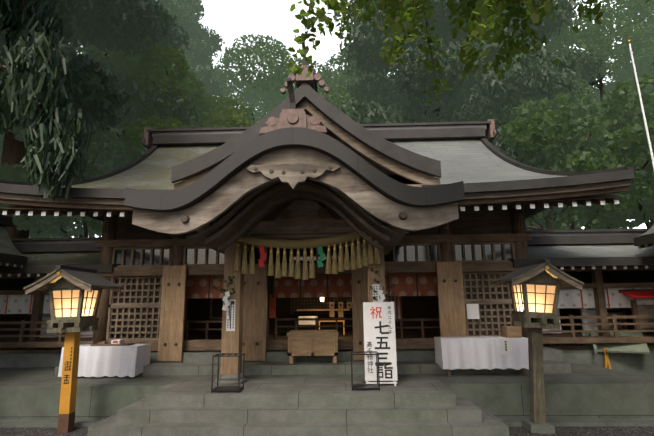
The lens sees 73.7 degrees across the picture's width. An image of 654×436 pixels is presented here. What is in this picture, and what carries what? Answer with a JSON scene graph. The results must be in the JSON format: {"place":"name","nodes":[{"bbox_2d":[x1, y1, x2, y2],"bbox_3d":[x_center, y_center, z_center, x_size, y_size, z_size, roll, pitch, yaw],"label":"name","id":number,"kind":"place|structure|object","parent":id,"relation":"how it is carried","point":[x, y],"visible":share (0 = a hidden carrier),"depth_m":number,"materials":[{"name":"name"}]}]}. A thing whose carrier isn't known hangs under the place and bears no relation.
{"place":"outdoors","nodes":[
{"label":"outdoors","id":0,"kind":"place"},
{"bbox_2d":[0,426,653,435],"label":"ground","id":1,"kind":"structure","parent":0,"point":[513,431],"depth_m":6.21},
{"bbox_2d":[0,215,27,267],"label":"building roof","id":2,"kind":"structure","parent":1,"relation":"on","point":[11,255],"depth_m":9.47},
{"bbox_2d":[0,114,86,237],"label":"tree","id":3,"kind":"object","parent":1,"relation":"on","point":[5,172],"visible":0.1,"depth_m":12.67,"materials":[{"name":"green plant"}]},
{"bbox_2d":[0,0,92,203],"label":"tree","id":4,"kind":"object","parent":1,"relation":"on","point":[33,65],"visible":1,"depth_m":7.33,"materials":[{"name":"green plant"}]},
{"bbox_2d":[0,121,143,236],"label":"tree","id":5,"kind":"object","parent":1,"relation":"on","point":[115,130],"depth_m":16.05,"materials":[{"name":"green plant"}]},
{"bbox_2d":[23,265,122,432],"bbox_3d":[-3.863,1.952,6.603,1.000,2.390,0.960,-2,-11,2],"label":"lantern","id":6,"kind":"object","parent":1,"relation":"on","point":[74,294],"visible":1,"depth_m":6.51,"materials":[{"name":"brown wood"}]},
{"bbox_2d":[0,129,147,237],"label":"tree","id":7,"kind":"object","parent":1,"relation":"on","point":[90,227],"visible":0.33,"depth_m":13.47,"materials":[{"name":"green plant"}]},
{"bbox_2d":[0,0,198,238],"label":"tree","id":8,"kind":"object","parent":1,"relation":"on","point":[99,98],"visible":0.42,"depth_m":13.74,"materials":[{"name":"green plant"}]},
{"bbox_2d":[67,0,182,66],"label":"tree","id":9,"kind":"object","parent":1,"relation":"on","point":[172,8],"visible":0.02,"depth_m":20.39,"materials":[{"name":"green plant"}]},
{"bbox_2d":[80,40,251,173],"bbox_3d":[-7.392,-0.812,17.986,8.853,12.692,8.656,-1,-11,1],"label":"tree","id":10,"kind":"object","parent":1,"relation":"on","point":[154,64],"visible":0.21,"depth_m":16.13,"materials":[{"name":"green plant"}]},
{"bbox_2d":[143,0,234,135],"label":"tree","id":11,"kind":"object","parent":1,"relation":"on","point":[204,46],"visible":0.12,"depth_m":28.41,"materials":[{"name":"green plant"}]},
{"bbox_2d":[241,78,294,124],"bbox_3d":[-4.544,-1.135,31.472,12.074,18.450,11.888,0,-11,-4],"label":"tree","id":12,"kind":"object","parent":1,"relation":"on","point":[267,98],"depth_m":29.97,"materials":[{"name":"green plant"}]},
{"bbox_2d":[214,33,368,124],"bbox_3d":[-1.350,-1.679,23.488,10.283,16.391,10.695,-9,-14,35],"label":"tree","id":13,"kind":"object","parent":1,"relation":"on","point":[258,89],"visible":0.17,"depth_m":22.45,"materials":[{"name":"green plant"}]},
{"bbox_2d":[0,346,653,435],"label":"platform","id":14,"kind":"structure","parent":1,"relation":"on","point":[280,395],"depth_m":6.82,"materials":[{"name":"stone"}]},
{"bbox_2d":[0,237,132,352],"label":"corridor","id":15,"kind":"object","parent":14,"relation":"on","point":[24,318],"visible":0.38,"depth_m":10.03,"materials":[{"name":"brown wood"}]},
{"bbox_2d":[58,339,150,377],"bbox_3d":[-4.149,2.625,8.176,1.408,0.650,0.651,-1,-11,2],"label":"table","id":16,"kind":"object","parent":14,"relation":"on","point":[118,357],"visible":0.75,"depth_m":7.93,"materials":[{"name":"white fabric"}]},
{"bbox_2d":[211,353,244,392],"bbox_3d":[-1.502,2.353,6.644,0.418,0.529,0.318,-1,-11,2],"label":"stand","id":17,"kind":"object","parent":14,"relation":"on","point":[238,388],"visible":1,"depth_m":6.57,"materials":[{"name":"black metal"}]},
{"bbox_2d":[90,206,531,360],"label":"hall","id":18,"kind":"structure","parent":14,"relation":"on","point":[467,254],"depth_m":9.10,"materials":[{"name":"brown wood"}]},
{"bbox_2d":[185,272,439,339],"bbox_3d":[-0.254,1.955,11.391,5.850,2.250,3.775,-1,-11,2],"label":"shrine interior","id":19,"kind":"object","parent":18,"relation":"on","point":[340,285],"visible":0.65,"depth_m":10.09,"materials":[{"name":"brown wood"}]},
{"bbox_2d":[0,119,633,221],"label":"roof","id":20,"kind":"structure","parent":18,"relation":"on","point":[476,162],"depth_m":10.14,"materials":[{"name":"grey metal"}]},
{"bbox_2d":[171,41,440,189],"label":"roof gable","id":21,"kind":"structure","parent":20,"relation":"on","point":[393,161],"depth_m":8.23,"materials":[{"name":"brown wood"}]},
{"bbox_2d":[0,194,624,216],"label":"eave rafters","id":22,"kind":"object","parent":20,"relation":"attached to","point":[572,202],"visible":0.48,"depth_m":7.82,"materials":[{"name":"brown wood"}]},
{"bbox_2d":[198,184,424,384],"bbox_3d":[-0.370,1.058,8.278,4.700,3.685,1.846,-1,-11,2],"label":"porch frame","id":23,"kind":"object","parent":14,"relation":"on","point":[302,219],"visible":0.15,"depth_m":7.63,"materials":[{"name":"wood"}]},
{"bbox_2d":[212,276,235,328],"bbox_3d":[-1.756,1.422,7.376,0.420,0.883,0.108,0,-11,-5],"label":"sakaki","id":24,"kind":"object","parent":23,"relation":"attached to","point":[227,293],"visible":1,"depth_m":7.38,"materials":[{"name":"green plant"}]},
{"bbox_2d":[124,78,464,254],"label":"curved porch gable","id":25,"kind":"structure","parent":23,"relation":"on","point":[287,158],"depth_m":6.07,"materials":[{"name":"brown wood"}]},
{"bbox_2d":[234,224,390,279],"bbox_3d":[-0.345,0.445,7.517,2.974,1.234,0.219,-1,-11,2],"label":"shimenawa rope","id":26,"kind":"object","parent":23,"relation":"attached to","point":[354,263],"visible":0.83,"depth_m":7.40,"materials":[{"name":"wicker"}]},
{"bbox_2d":[104,214,522,330],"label":"paper notices","id":27,"kind":"object","parent":23,"relation":"attached to","point":[472,311],"visible":0.69,"depth_m":7.43,"materials":[{"name":"white paper"}]},
{"bbox_2d":[369,267,394,301],"bbox_3d":[0.933,1.320,7.294,0.441,0.995,0.145,-1,-11,2],"label":"sakaki","id":28,"kind":"object","parent":23,"relation":"attached to","point":[381,295],"visible":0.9,"depth_m":7.31,"materials":[{"name":"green plant"}]},
{"bbox_2d":[287,330,338,363],"bbox_3d":[-0.261,2.471,8.452,0.980,0.607,0.522,-1,-11,2],"label":"offering box","id":29,"kind":"object","parent":14,"relation":"on","point":[312,342],"visible":1,"depth_m":8.22,"materials":[{"name":"brown wood"}]},
{"bbox_2d":[351,351,379,390],"bbox_3d":[0.581,2.341,6.695,0.418,0.529,0.318,-1,-11,2],"label":"stand","id":30,"kind":"object","parent":14,"relation":"on","point":[365,386],"visible":1,"depth_m":6.62,"materials":[{"name":"black metal"}]},
{"bbox_2d":[363,302,397,385],"bbox_3d":[0.854,2.029,7.091,0.510,1.299,0.303,-1,-11,2],"label":"sign board","id":31,"kind":"object","parent":14,"relation":"on","point":[379,328],"visible":0.96,"depth_m":6.99,"materials":[{"name":"white paper"}]},
{"bbox_2d":[434,326,528,375],"bbox_3d":[2.820,2.415,7.968,1.558,0.835,0.651,-1,-11,2],"label":"table","id":32,"kind":"object","parent":14,"relation":"on","point":[507,348],"visible":0.92,"depth_m":7.72,"materials":[{"name":"white fabric"}]},
{"bbox_2d":[506,228,653,348],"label":"corridor","id":33,"kind":"object","parent":14,"relation":"on","point":[604,265],"visible":0.58,"depth_m":9.61,"materials":[{"name":"brown wood"}]},
{"bbox_2d":[317,51,403,109],"bbox_3d":[2.777,-1.113,24.504,10.032,15.568,10.188,2,-11,-14],"label":"tree","id":34,"kind":"object","parent":1,"relation":"on","point":[333,60],"visible":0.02,"depth_m":21.85,"materials":[{"name":"green plant"}]},
{"bbox_2d":[332,0,583,141],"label":"tree","id":35,"kind":"object","parent":1,"relation":"on","point":[410,87],"visible":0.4,"depth_m":18.60,"materials":[{"name":"green plant"}]},
{"bbox_2d":[285,0,649,103],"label":"tree","id":36,"kind":"object","parent":1,"relation":"on","point":[399,15],"visible":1,"depth_m":3.93,"materials":[{"name":"green plant"}]},
{"bbox_2d":[405,0,642,212],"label":"tree","id":37,"kind":"object","parent":1,"relation":"on","point":[516,84],"visible":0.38,"depth_m":17.18,"materials":[{"name":"green plant"}]},
{"bbox_2d":[490,259,583,433],"bbox_3d":[3.069,1.844,6.418,1.000,2.390,0.960,3,-11,3],"label":"lantern","id":38,"kind":"object","parent":1,"relation":"on","point":[534,286],"visible":1,"depth_m":6.31,"materials":[{"name":"brown wood"}]},
{"bbox_2d":[500,109,653,229],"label":"tree","id":39,"kind":"object","parent":1,"relation":"on","point":[566,136],"visible":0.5,"depth_m":12.80,"materials":[{"name":"green plant"}]},
{"bbox_2d":[506,0,653,228],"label":"tree","id":40,"kind":"object","parent":1,"relation":"on","point":[594,39],"visible":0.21,"depth_m":18.01,"materials":[{"name":"green plant"}]},
{"bbox_2d":[510,92,653,229],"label":"tree","id":41,"kind":"object","parent":1,"relation":"on","point":[545,104],"visible":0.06,"depth_m":14.30,"materials":[{"name":"green plant"}]},
{"bbox_2d":[539,74,653,228],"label":"tree","id":42,"kind":"object","parent":1,"relation":"on","point":[630,131],"visible":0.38,"depth_m":12.66,"materials":[{"name":"green plant"}]},
{"bbox_2d":[574,308,631,329],"bbox_3d":[6.575,2.851,10.133,1.200,1.765,0.645,-1,-11,2],"label":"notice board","id":43,"kind":"object","parent":1,"relation":"on","point":[621,320],"visible":0.12,"depth_m":10.18,"materials":[{"name":"brown wood"}]},
{"bbox_2d":[578,24,653,145],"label":"tree","id":44,"kind":"object","parent":1,"relation":"on","point":[641,56],"visible":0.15,"depth_m":19.43,"materials":[{"name":"green plant"}]},
{"bbox_2d":[582,328,649,368],"bbox_3d":[5.980,2.913,8.995,1.100,1.223,0.957,-6,-12,26],"label":"tilted board","id":45,"kind":"object","parent":1,"relation":"on","point":[605,348],"visible":0.42,"depth_m":8.96,"materials":[{"name":"white wood"}]},
{"bbox_2d":[610,0,653,118],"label":"tree","id":46,"kind":"object","parent":1,"relation":"on","point":[651,14],"visible":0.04,"depth_m":23.67,"materials":[{"name":"green plant"}]},
{"bbox_2d":[618,289,653,329],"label":"canopy","id":47,"kind":"object","parent":1,"relation":"on","point":[641,309],"visible":0.59,"depth_m":9.44,"materials":[{"name":"brown wood"}]},
{"bbox_2d":[627,39,653,169],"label":"flag pole","id":48,"kind":"object","parent":1,"relation":"on","point":[643,112],"visible":1,"depth_m":10.88,"materials":[{"name":"white metal"}]},
{"bbox_2d":[72,0,649,237],"label":"sky","id":49,"kind":"structure","parent":0,"point":[231,19],"materials":[{"name":"white"}]},
{"bbox_2d":[633,225,653,248],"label":"roof","id":50,"kind":"structure","parent":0,"point":[645,239],"depth_m":8.60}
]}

